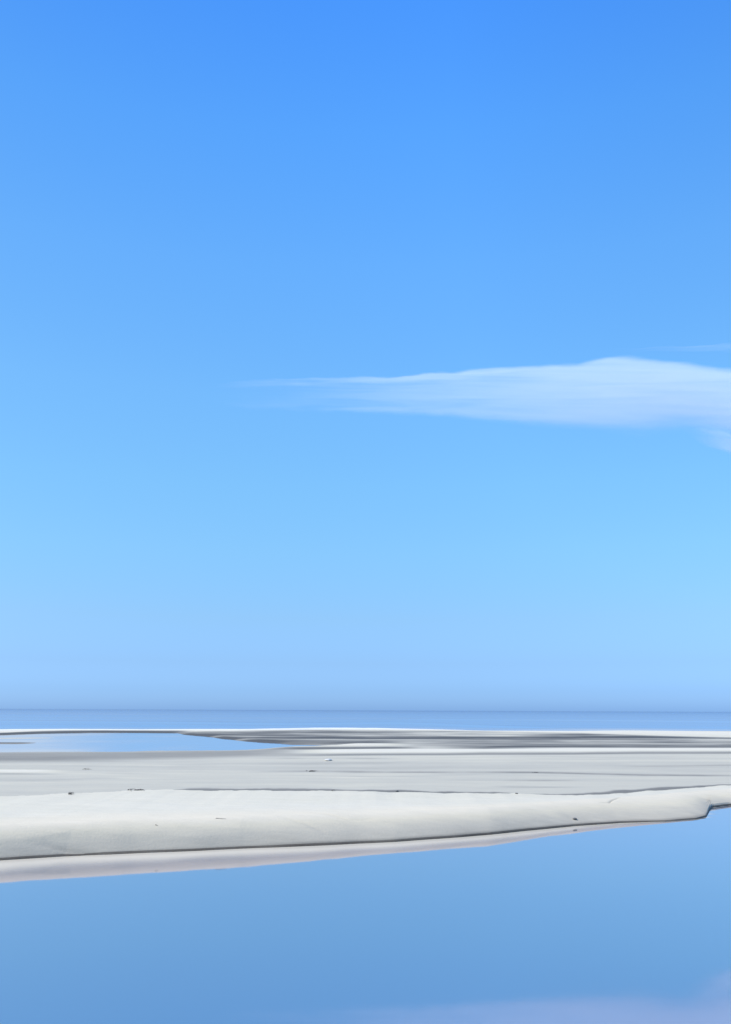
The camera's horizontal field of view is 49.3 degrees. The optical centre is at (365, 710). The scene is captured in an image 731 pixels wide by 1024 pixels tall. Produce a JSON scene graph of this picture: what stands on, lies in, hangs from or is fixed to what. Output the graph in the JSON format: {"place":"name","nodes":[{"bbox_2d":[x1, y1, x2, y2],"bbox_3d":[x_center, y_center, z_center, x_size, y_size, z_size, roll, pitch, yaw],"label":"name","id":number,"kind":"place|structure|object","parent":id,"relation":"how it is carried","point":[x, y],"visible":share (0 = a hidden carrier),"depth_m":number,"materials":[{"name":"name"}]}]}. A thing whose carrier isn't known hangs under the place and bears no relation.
{"place":"outdoors","nodes":[
{"label":"outdoors","id":0,"kind":"place"},
{"bbox_2d":[0,805,730,1023],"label":"lagoon","id":1,"kind":"structure","parent":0,"point":[622,923],"depth_m":5.38,"materials":[{"name":"liquid"}]},
{"bbox_2d":[0,729,730,859],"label":"sandbank","id":2,"kind":"structure","parent":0,"point":[455,783],"depth_m":14.64,"materials":[{"name":"white sand"}]},
{"bbox_2d":[0,733,321,751],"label":"tidal pool","id":3,"kind":"structure","parent":2,"relation":"in","point":[90,742],"depth_m":34.99,"materials":[{"name":"liquid"}]},
{"bbox_2d":[0,709,730,730],"bbox_3d":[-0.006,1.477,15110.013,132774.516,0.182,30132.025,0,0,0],"label":"sea","id":4,"kind":"structure","parent":0,"point":[400,719],"depth_m":123.04,"materials":[{"name":"liquid"}]},
{"bbox_2d":[0,728,460,729],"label":"foam","id":5,"kind":"object","parent":4,"relation":"on","point":[215,729],"visible":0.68,"depth_m":57.90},
{"bbox_2d":[0,0,730,711],"label":"sky","id":6,"kind":"structure","parent":0,"point":[354,354],"materials":[{"name":"blue"}]}
]}

